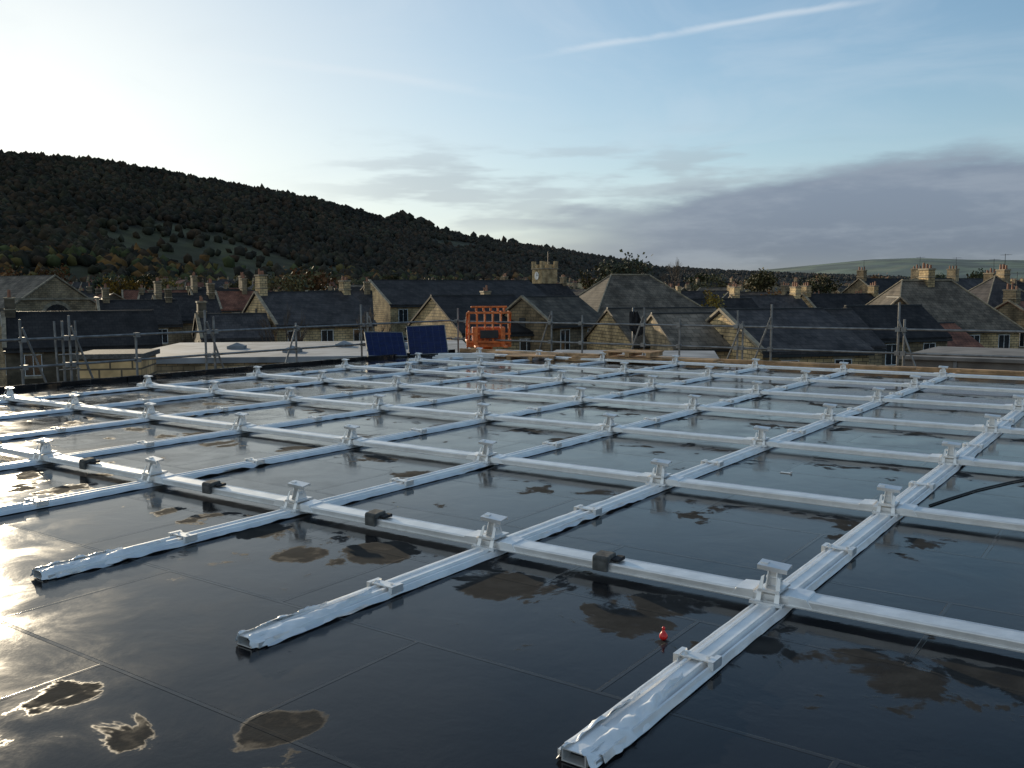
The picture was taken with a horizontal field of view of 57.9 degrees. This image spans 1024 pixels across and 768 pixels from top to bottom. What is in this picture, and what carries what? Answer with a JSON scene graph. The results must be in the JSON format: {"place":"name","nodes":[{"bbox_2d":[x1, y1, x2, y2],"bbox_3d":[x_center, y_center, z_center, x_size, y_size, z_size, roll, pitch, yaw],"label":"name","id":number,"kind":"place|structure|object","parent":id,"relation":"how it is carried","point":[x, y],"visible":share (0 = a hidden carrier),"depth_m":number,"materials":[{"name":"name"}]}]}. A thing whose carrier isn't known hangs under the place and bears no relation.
{"place":"outdoors","nodes":[
{"label":"outdoors","id":0,"kind":"place"},
{"bbox_2d":[14,177,855,281],"bbox_3d":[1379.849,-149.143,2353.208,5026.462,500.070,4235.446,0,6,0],"label":"wooded hill","id":1,"kind":"structure","parent":0,"point":[183,247],"depth_m":743.31,"materials":[{"name":"green plant"}]},
{"bbox_2d":[0,149,910,289],"bbox_3d":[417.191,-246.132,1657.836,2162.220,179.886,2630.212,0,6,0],"label":"hillside forest","id":2,"kind":"object","parent":1,"relation":"on","point":[51,216],"visible":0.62,"depth_m":933.10,"materials":[{"name":"green plant"}]},
{"bbox_2d":[0,0,1023,270],"label":"sky","id":3,"kind":"structure","parent":0,"point":[749,135],"materials":[{"name":"blue"}]},
{"bbox_2d":[756,258,1023,279],"bbox_3d":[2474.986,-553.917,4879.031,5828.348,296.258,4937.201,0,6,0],"label":"distant farmland hill","id":4,"kind":"structure","parent":0,"point":[896,267],"depth_m":4875.27,"materials":[{"name":"green plant"}]},
{"bbox_3d":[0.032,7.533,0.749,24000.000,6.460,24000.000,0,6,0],"label":"ground","id":5,"kind":"structure","parent":0,"visible":0},
{"bbox_2d":[0,275,100,385],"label":"stone chapel","id":6,"kind":"structure","parent":5,"relation":"on","point":[43,293],"depth_m":94.39,"materials":[{"name":"stone"}]},
{"bbox_2d":[30,263,72,284],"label":"tree","id":7,"kind":"object","parent":5,"relation":"on","point":[59,273],"visible":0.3,"depth_m":179.80,"materials":[{"name":"green plant"}]},
{"bbox_2d":[1,290,162,385],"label":"stone house","id":8,"kind":"structure","parent":5,"relation":"on","point":[36,324],"depth_m":59.54,"materials":[{"name":"stone"}]},
{"bbox_2d":[84,271,118,292],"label":"tree","id":9,"kind":"object","parent":5,"relation":"on","point":[101,280],"visible":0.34,"depth_m":244.56,"materials":[{"name":"green plant"}]},
{"bbox_2d":[72,349,159,379],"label":"stone outbuilding","id":10,"kind":"structure","parent":5,"relation":"on","point":[108,370],"depth_m":19.70,"materials":[{"name":"stone"}]},
{"bbox_2d":[98,274,149,296],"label":"tree","id":11,"kind":"object","parent":5,"relation":"on","point":[116,289],"visible":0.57,"depth_m":157.78,"materials":[{"name":"green plant"}]},
{"bbox_2d":[96,283,182,346],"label":"stone house","id":12,"kind":"structure","parent":5,"relation":"on","point":[167,314],"depth_m":87.78,"materials":[{"name":"stone"}]},
{"bbox_2d":[118,269,165,289],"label":"tree","id":13,"kind":"object","parent":5,"relation":"on","point":[148,284],"visible":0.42,"depth_m":203.60,"materials":[{"name":"green plant"}]},
{"bbox_2d":[121,277,190,298],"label":"stone house","id":14,"kind":"structure","parent":5,"relation":"on","point":[129,294],"depth_m":151.91,"materials":[{"name":"stone"}]},
{"bbox_2d":[137,275,207,298],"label":"stone house","id":15,"kind":"structure","parent":5,"relation":"on","point":[142,294],"depth_m":124.22,"materials":[{"name":"stone"}]},
{"bbox_2d":[152,277,221,342],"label":"stone house","id":16,"kind":"structure","parent":5,"relation":"on","point":[187,304],"depth_m":94.62,"materials":[{"name":"stone"}]},
{"bbox_2d":[188,272,245,294],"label":"stone house","id":17,"kind":"structure","parent":5,"relation":"on","point":[194,290],"depth_m":119.17,"materials":[{"name":"stone"}]},
{"bbox_2d":[0,305,451,384],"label":"scaffolding guardrail","id":18,"kind":"object","parent":5,"relation":"on","point":[69,337],"visible":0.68,"depth_m":18.78,"materials":[{"name":"grey metal"}]},
{"bbox_2d":[53,321,79,381],"bbox_3d":[-8.262,1.861,17.514,0.239,6.101,0.439,4,7,35],"label":"ladder","id":19,"kind":"object","parent":18,"relation":"attached to","point":[76,353],"visible":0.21,"depth_m":17.22,"materials":[{"name":"metal"}]},
{"bbox_2d":[192,296,273,341],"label":"stone house","id":20,"kind":"structure","parent":5,"relation":"on","point":[224,321],"depth_m":69.37,"materials":[{"name":"stone"}]},
{"bbox_2d":[215,274,271,312],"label":"stone house","id":21,"kind":"structure","parent":5,"relation":"on","point":[232,301],"depth_m":116.98,"materials":[{"name":"tile"}]},
{"bbox_2d":[252,272,313,290],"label":"tree","id":22,"kind":"object","parent":5,"relation":"on","point":[295,284],"visible":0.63,"depth_m":138.03,"materials":[{"name":"green plant"}]},
{"bbox_2d":[258,306,309,341],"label":"tree","id":23,"kind":"object","parent":5,"relation":"on","point":[303,333],"visible":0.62,"depth_m":59.42,"materials":[{"name":"green plant"}]},
{"bbox_2d":[278,266,340,290],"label":"tree","id":24,"kind":"object","parent":5,"relation":"on","point":[317,281],"visible":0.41,"depth_m":147.43,"materials":[{"name":"green plant"}]},
{"bbox_2d":[242,263,376,341],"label":"gritstone house","id":25,"kind":"structure","parent":5,"relation":"on","point":[339,307],"depth_m":74.63,"materials":[{"name":"stone"}]},
{"bbox_2d":[153,340,470,372],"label":"flat roofed building","id":26,"kind":"structure","parent":5,"relation":"on","point":[198,363],"depth_m":40.81,"materials":[{"name":"stone"}]},
{"bbox_2d":[305,277,373,317],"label":"stone terrace","id":27,"kind":"structure","parent":5,"relation":"on","point":[364,297],"depth_m":87.62,"materials":[{"name":"stone"}]},
{"bbox_2d":[356,307,392,340],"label":"tree","id":28,"kind":"object","parent":5,"relation":"on","point":[370,328],"visible":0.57,"depth_m":65.34,"materials":[{"name":"green plant"}]},
{"bbox_2d":[360,279,546,339],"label":"stone mill building","id":29,"kind":"structure","parent":5,"relation":"on","point":[400,300],"depth_m":97.11,"materials":[{"name":"stone"}]},
{"bbox_2d":[405,294,533,350],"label":"gritstone house","id":30,"kind":"structure","parent":5,"relation":"on","point":[439,307],"depth_m":60.72,"materials":[{"name":"stone"}]},
{"bbox_2d":[465,306,511,348],"bbox_3d":[-0.591,2.493,29.716,3.350,10.087,9.400,-1,6,-6],"label":"access platform","id":31,"kind":"object","parent":5,"relation":"on","point":[481,336],"visible":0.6,"depth_m":25.42,"materials":[{"name":"orange paint"}]},
{"bbox_2d":[0,352,1023,767],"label":"flat roof","id":32,"kind":"structure","parent":5,"relation":"on","point":[502,660],"depth_m":4.91,"materials":[{"name":"rubber"}]},
{"bbox_2d":[0,357,462,403],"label":"base rail","id":33,"kind":"object","parent":32,"relation":"on","point":[190,383],"visible":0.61,"depth_m":16.44,"materials":[{"name":"metal"}]},
{"bbox_2d":[0,358,544,418],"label":"base rail","id":34,"kind":"object","parent":32,"relation":"on","point":[61,410],"visible":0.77,"depth_m":14.45,"materials":[{"name":"metal"}]},
{"bbox_2d":[0,361,606,440],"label":"base rail","id":35,"kind":"object","parent":32,"relation":"on","point":[54,430],"visible":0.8,"depth_m":12.71,"materials":[{"name":"metal"}]},
{"bbox_2d":[0,364,680,469],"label":"base rail","id":36,"kind":"object","parent":32,"relation":"on","point":[142,444],"visible":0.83,"depth_m":11.03,"materials":[{"name":"metal"}]},
{"bbox_2d":[29,438,56,461],"bbox_3d":[-4.456,0.619,8.797,0.170,0.193,0.205,4,7,33],"label":"panel support bracket","id":37,"kind":"object","parent":36,"relation":"on","point":[45,447],"visible":1,"depth_m":8.78,"materials":[{"name":"metal"}]},
{"bbox_2d":[229,412,250,430],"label":"panel support bracket","id":38,"kind":"object","parent":36,"relation":"on","point":[241,420],"visible":1,"depth_m":10.64,"materials":[{"name":"metal"}]},
{"bbox_2d":[0,368,763,515],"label":"base rail","id":39,"kind":"object","parent":32,"relation":"on","point":[31,503],"visible":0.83,"depth_m":8.79,"materials":[{"name":"metal"}]},
{"bbox_2d":[136,456,167,482],"bbox_3d":[-3.022,0.714,7.778,0.170,0.193,0.205,4,7,38],"label":"panel support bracket","id":40,"kind":"object","parent":39,"relation":"on","point":[154,468],"visible":1,"depth_m":7.76,"materials":[{"name":"metal"}]},
{"bbox_2d":[338,424,361,445],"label":"panel support bracket","id":41,"kind":"object","parent":39,"relation":"on","point":[351,433],"visible":1,"depth_m":9.61,"materials":[{"name":"metal"}]},
{"bbox_2d":[364,331,406,356],"bbox_3d":[-3.233,-0.812,23.300,0.980,0.800,0.620,0,-39,-20],"label":"solar panel","id":42,"kind":"object","parent":32,"relation":"on","point":[381,343],"visible":0.91,"depth_m":23.08,"materials":[{"name":"glass"}]},
{"bbox_2d":[406,325,448,355],"bbox_3d":[-2.214,-0.978,23.913,1.000,0.880,0.621,-3,-30,-12],"label":"solar panel","id":43,"kind":"object","parent":32,"relation":"on","point":[427,339],"visible":0.91,"depth_m":23.65,"materials":[{"name":"blue glass"}]},
{"bbox_2d":[30,372,850,579],"bbox_3d":[2.018,0.397,11.755,0.204,0.073,16.186,4,7,35],"label":"base rail","id":44,"kind":"object","parent":32,"relation":"on","point":[107,557],"visible":0.82,"depth_m":6.62,"materials":[{"name":"metal"}]},
{"bbox_2d":[279,480,312,511],"bbox_3d":[-1.566,0.811,6.744,0.170,0.193,0.205,3,7,32],"label":"panel support bracket","id":45,"kind":"object","parent":44,"relation":"on","point":[299,494],"visible":1,"depth_m":6.72,"materials":[{"name":"metal"}]},
{"bbox_2d":[473,439,497,463],"bbox_3d":[-0.236,0.621,8.601,0.170,0.193,0.205,3,7,33],"label":"panel support bracket","id":46,"kind":"object","parent":44,"relation":"on","point":[487,448],"visible":1,"depth_m":8.59,"materials":[{"name":"metal"}]},
{"bbox_2d":[598,413,617,431],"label":"panel support bracket","id":47,"kind":"object","parent":44,"relation":"on","point":[610,420],"visible":1,"depth_m":10.44,"materials":[{"name":"metal"}]},
{"bbox_2d":[432,353,494,358],"bbox_3d":[-1.176,-0.686,22.476,1.507,0.122,0.200,0,6,1],"label":"stacked rail","id":48,"kind":"object","parent":32,"relation":"on","point":[469,355],"visible":1,"depth_m":22.39,"materials":[{"name":"metal"}]},
{"bbox_2d":[0,348,1011,391],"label":"roof edge kerb","id":49,"kind":"structure","parent":32,"relation":"on","point":[222,370],"depth_m":18.54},
{"bbox_2d":[505,354,556,360],"bbox_3d":[0.464,-0.636,21.955,1.160,0.112,0.810,0,6,7],"label":"wooden pallet","id":50,"kind":"object","parent":32,"relation":"on","point":[529,356],"visible":0.95,"depth_m":21.70,"materials":[{"name":"wood"}]},
{"bbox_2d":[235,376,950,648],"bbox_3d":[3.471,0.493,10.731,0.201,0.073,16.172,4,7,35],"label":"base rail","id":51,"kind":"object","parent":32,"relation":"on","point":[284,627],"visible":0.91,"depth_m":5.38,"materials":[{"name":"metal"}]},
{"bbox_2d":[471,512,508,551],"bbox_3d":[-0.121,0.907,5.718,0.170,0.193,0.205,4,7,36],"label":"panel support bracket","id":52,"kind":"object","parent":51,"relation":"on","point":[494,531],"visible":1,"depth_m":5.70,"materials":[{"name":"metal"}]},
{"bbox_2d":[645,458,671,486],"bbox_3d":[1.214,0.717,7.570,0.170,0.193,0.205,3,7,33],"label":"panel support bracket","id":53,"kind":"object","parent":51,"relation":"on","point":[661,471],"visible":1,"depth_m":7.55,"materials":[{"name":"metal"}]},
{"bbox_2d":[750,425,770,446],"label":"panel support bracket","id":54,"kind":"object","parent":51,"relation":"on","point":[762,434],"visible":1,"depth_m":9.41,"materials":[{"name":"metal"}]},
{"bbox_2d":[603,349,663,363],"bbox_3d":[2.766,-0.628,21.046,1.160,0.257,0.810,3,7,30],"label":"wooden pallet","id":55,"kind":"object","parent":32,"relation":"on","point":[635,353],"visible":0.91,"depth_m":20.88,"materials":[{"name":"wood"}]},
{"bbox_2d":[650,357,724,363],"bbox_3d":[3.789,-0.505,20.448,1.770,0.122,0.400,4,7,34],"label":"timber plank","id":56,"kind":"object","parent":32,"relation":"on","point":[700,360],"visible":0.48,"depth_m":20.18,"materials":[{"name":"wood"}]},
{"bbox_2d":[557,399,1023,767],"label":"base rail","id":57,"kind":"object","parent":32,"relation":"on","point":[620,726],"visible":0.85,"depth_m":4.05,"materials":[{"name":"metal"}]},
{"bbox_2d":[495,354,1023,379],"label":"cross rail","id":58,"kind":"object","parent":57,"relation":"on","point":[827,369],"visible":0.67,"depth_m":18.28,"materials":[{"name":"metal"}]},
{"bbox_2d":[749,558,791,608],"bbox_3d":[1.324,1.003,4.691,0.170,0.193,0.205,4,7,36],"label":"panel support bracket","id":59,"kind":"object","parent":57,"relation":"on","point":[775,584],"visible":1,"depth_m":4.67,"materials":[{"name":"metal"}]},
{"bbox_2d":[872,483,902,516],"bbox_3d":[2.664,0.813,6.540,0.170,0.193,0.205,4,7,35],"label":"panel support bracket","id":60,"kind":"object","parent":57,"relation":"on","point":[889,500],"visible":1,"depth_m":6.52,"materials":[{"name":"metal"}]},
{"bbox_2d":[938,441,961,465],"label":"panel support bracket","id":61,"kind":"object","parent":57,"relation":"on","point":[951,452],"visible":1,"depth_m":8.38,"materials":[{"name":"metal"}]},
{"bbox_2d":[982,414,1000,432],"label":"panel support bracket","id":62,"kind":"object","parent":57,"relation":"on","point":[992,421],"visible":1,"depth_m":10.23,"materials":[{"name":"metal"}]},
{"bbox_2d":[770,362,919,371],"bbox_3d":[6.622,-0.329,18.558,2.988,0.122,0.160,4,7,34],"label":"timber plank","id":63,"kind":"object","parent":32,"relation":"on","point":[866,367],"visible":0.69,"depth_m":18.39,"materials":[{"name":"wood"}]},
{"bbox_2d":[929,479,1023,505],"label":"black cable","id":64,"kind":"object","parent":32,"relation":"on","point":[974,491],"visible":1,"depth_m":7.36,"materials":[{"name":"rubber"}]},
{"bbox_2d":[955,369,1023,376],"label":"timber plank","id":65,"kind":"object","parent":32,"relation":"on","point":[992,372],"visible":0.75,"depth_m":17.05,"materials":[{"name":"wood"}]},
{"bbox_3d":[6.363,0.682,8.671,0.201,0.078,16.180,4,7,35],"label":"base rail","id":66,"kind":"object","parent":32,"relation":"on","visible":0},
{"bbox_2d":[0,396,1023,531],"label":"cross rail","id":67,"kind":"object","parent":66,"relation":"on","point":[968,518],"visible":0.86,"depth_m":7.82,"materials":[{"name":"metal"}]},
{"bbox_2d":[501,273,574,295],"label":"stone house","id":68,"kind":"structure","parent":5,"relation":"on","point":[562,288],"depth_m":152.41,"materials":[{"name":"stone"}]},
{"bbox_2d":[502,295,600,351],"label":"stone outbuilding","id":69,"kind":"structure","parent":5,"relation":"on","point":[571,309],"depth_m":59.97,"materials":[{"name":"stone"}]},
{"bbox_2d":[531,261,583,288],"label":"church clock tower","id":70,"kind":"structure","parent":5,"relation":"on","point":[543,272],"depth_m":231.85,"materials":[{"name":"stone"}]},
{"bbox_2d":[576,264,616,289],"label":"tree","id":71,"kind":"object","parent":5,"relation":"on","point":[588,284],"visible":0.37,"depth_m":149.37,"materials":[{"name":"green plant"}]},
{"bbox_2d":[593,249,652,284],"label":"tree","id":72,"kind":"object","parent":5,"relation":"on","point":[620,268],"visible":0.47,"depth_m":136.59,"materials":[{"name":"green plant"}]},
{"bbox_2d":[553,350,718,358],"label":"flat roofed building","id":73,"kind":"structure","parent":5,"relation":"on","point":[695,354],"depth_m":41.35,"materials":[{"name":"stone"}]},
{"bbox_2d":[579,274,702,314],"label":"slate roofed hall","id":74,"kind":"structure","parent":5,"relation":"on","point":[624,290],"depth_m":84.14,"materials":[{"name":"stone"}]},
{"bbox_2d":[584,307,716,349],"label":"stone outbuilding","id":75,"kind":"structure","parent":5,"relation":"on","point":[609,333],"depth_m":55.95,"materials":[{"name":"stone"}]},
{"bbox_2d":[659,259,684,288],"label":"tree","id":76,"kind":"object","parent":5,"relation":"on","point":[676,272],"visible":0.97,"depth_m":177.24,"materials":[{"name":"green plant"}]},
{"bbox_2d":[645,312,730,358],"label":"stone outbuilding","id":77,"kind":"structure","parent":5,"relation":"on","point":[690,336],"depth_m":50.31,"materials":[{"name":"stone"}]},
{"bbox_2d":[675,277,731,297],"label":"stone house","id":78,"kind":"structure","parent":5,"relation":"on","point":[694,294],"depth_m":163.88,"materials":[{"name":"stone"}]},
{"bbox_2d":[689,271,728,290],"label":"tree","id":79,"kind":"object","parent":5,"relation":"on","point":[695,287],"visible":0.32,"depth_m":198.97,"materials":[{"name":"green plant"}]},
{"bbox_2d":[698,288,726,308],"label":"tree","id":80,"kind":"object","parent":5,"relation":"on","point":[713,301],"visible":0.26,"depth_m":74.36,"materials":[{"name":"green plant"}]},
{"bbox_2d":[667,273,758,307],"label":"stone house","id":81,"kind":"structure","parent":5,"relation":"on","point":[739,302],"depth_m":90.44,"materials":[{"name":"stone"}]},
{"bbox_2d":[451,302,1023,366],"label":"scaffolding guardrail","id":82,"kind":"object","parent":5,"relation":"on","point":[904,329],"visible":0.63,"depth_m":21.28,"materials":[{"name":"grey metal"}]},
{"bbox_2d":[629,308,642,349],"bbox_3d":[3.240,-1.181,24.008,0.400,1.600,0.157,0,6,0],"label":"black cloth","id":83,"kind":"object","parent":82,"relation":"on","point":[634,317],"visible":0.72,"depth_m":23.97,"materials":[{"name":"fabric"}]},
{"bbox_2d":[722,282,791,297],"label":"stone house","id":84,"kind":"structure","parent":5,"relation":"on","point":[785,289],"depth_m":130.13,"materials":[{"name":"stone"}]},
{"bbox_2d":[740,267,783,291],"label":"tree","id":85,"kind":"object","parent":5,"relation":"on","point":[764,280],"visible":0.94,"depth_m":156.09,"materials":[{"name":"green plant"}]},
{"bbox_2d":[728,273,808,307],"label":"stone house","id":86,"kind":"structure","parent":5,"relation":"on","point":[793,299],"depth_m":99.85,"materials":[{"name":"stone"}]},
{"bbox_2d":[705,308,874,364],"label":"gritstone house","id":87,"kind":"structure","parent":5,"relation":"on","point":[825,339],"depth_m":47.83,"materials":[{"name":"stone"}]},
{"bbox_2d":[798,273,841,292],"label":"tree","id":88,"kind":"object","parent":5,"relation":"on","point":[823,286],"visible":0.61,"depth_m":189.46,"materials":[{"name":"green plant"}]},
{"bbox_2d":[800,281,878,307],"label":"stone house","id":89,"kind":"structure","parent":5,"relation":"on","point":[822,300],"depth_m":109.61,"materials":[{"name":"stone"}]},
{"bbox_2d":[823,308,886,365],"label":"stone terrace","id":90,"kind":"structure","parent":5,"relation":"on","point":[848,317],"depth_m":52.51,"materials":[{"name":"stone"}]},
{"bbox_2d":[841,260,908,294],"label":"stone house","id":91,"kind":"structure","parent":5,"relation":"on","point":[862,281],"depth_m":139.39,"materials":[{"name":"stone"}]},
{"bbox_2d":[879,296,907,304],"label":"stone outbuilding","id":92,"kind":"structure","parent":5,"relation":"on","point":[891,300],"depth_m":72.70,"materials":[{"name":"stone"}]},
{"bbox_2d":[843,304,952,365],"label":"stone house","id":93,"kind":"structure","parent":5,"relation":"on","point":[917,316],"depth_m":59.36,"materials":[{"name":"stone"}]},
{"bbox_2d":[865,263,1023,347],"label":"hipped stone hall","id":94,"kind":"structure","parent":5,"relation":"on","point":[947,300],"depth_m":76.01,"materials":[{"name":"stone"}]},
{"bbox_2d":[910,257,982,289],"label":"stone house","id":95,"kind":"structure","parent":5,"relation":"on","point":[965,283],"depth_m":121.63,"materials":[{"name":"stone"}]},
{"bbox_2d":[899,346,1023,370],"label":"concrete plant room","id":96,"kind":"object","parent":5,"relation":"on","point":[1012,364],"visible":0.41,"depth_m":20.18,"materials":[{"name":"grey concrete"}]},
{"bbox_2d":[938,322,984,347],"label":"stone house","id":97,"kind":"structure","parent":5,"relation":"on","point":[962,339],"depth_m":66.67,"materials":[{"name":"stone"}]},
{"bbox_2d":[968,254,1023,307],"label":"hipped stone house","id":98,"kind":"structure","parent":5,"relation":"on","point":[989,292],"depth_m":89.38,"materials":[{"name":"stone"}]},
{"bbox_2d":[995,272,1023,348],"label":"stone house","id":99,"kind":"structure","parent":5,"relation":"on","point":[1011,306],"depth_m":79.38,"materials":[{"name":"stone"}]},
{"bbox_3d":[17.943,1.453,0.437,0.206,0.081,16.193,4,7,35],"label":"base rail","id":100,"kind":"object","parent":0,"visible":0},
{"bbox_2d":[0,443,1023,652],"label":"cross rail","id":101,"kind":"object","parent":100,"relation":"on","point":[939,626],"visible":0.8,"depth_m":5.12,"materials":[{"name":"metal"}]},
{"bbox_2d":[202,479,225,493],"bbox_3d":[-2.348,0.811,7.290,0.148,0.093,0.122,3,7,33],"label":"rubber ballast block","id":102,"kind":"object","parent":101,"relation":"on","point":[207,486],"depth_m":7.26,"materials":[{"name":"black rubber"}]},
{"bbox_2d":[365,509,391,526],"bbox_3d":[-0.903,0.907,6.261,0.148,0.093,0.122,4,7,37],"label":"clamp","id":103,"kind":"object","parent":101,"relation":"on","point":[372,516],"depth_m":6.23,"materials":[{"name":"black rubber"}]},
{"bbox_2d":[592,550,624,571],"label":"cable junction box","id":104,"kind":"structure","parent":101,"relation":"on","point":[601,559],"depth_m":5.20,"materials":[{"name":"black plastic"}]},
{"bbox_2d":[246,373,1023,434],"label":"cross rail","id":105,"kind":"object","parent":100,"relation":"on","point":[956,426],"visible":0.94,"depth_m":12.35,"materials":[{"name":"metal"}]},
{"bbox_3d":[13.606,1.166,3.528,0.201,0.077,16.178,4,7,35],"label":"base rail","id":106,"kind":"object","parent":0,"visible":0},
{"bbox_2d":[137,383,1023,470],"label":"cross rail","id":107,"kind":"object","parent":106,"relation":"on","point":[966,461],"visible":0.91,"depth_m":10.12,"materials":[{"name":"metal"}]},
{"bbox_2d":[335,365,1021,409],"bbox_3d":[12.571,0.699,7.929,39.923,0.064,0.142,4,7,35],"label":"cross rail","id":108,"kind":"object","parent":106,"relation":"on","point":[883,399],"visible":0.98,"depth_m":14.52,"materials":[{"name":"metal"}]},
{"bbox_3d":[12.155,1.072,4.551,0.211,0.079,16.190,4,7,35],"label":"base rail","id":109,"kind":"object","parent":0,"visible":0},
{"bbox_2d":[408,358,1023,392],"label":"cross rail","id":110,"kind":"object","parent":109,"relation":"on","point":[973,388],"visible":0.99,"depth_m":16.60,"materials":[{"name":"metal"}]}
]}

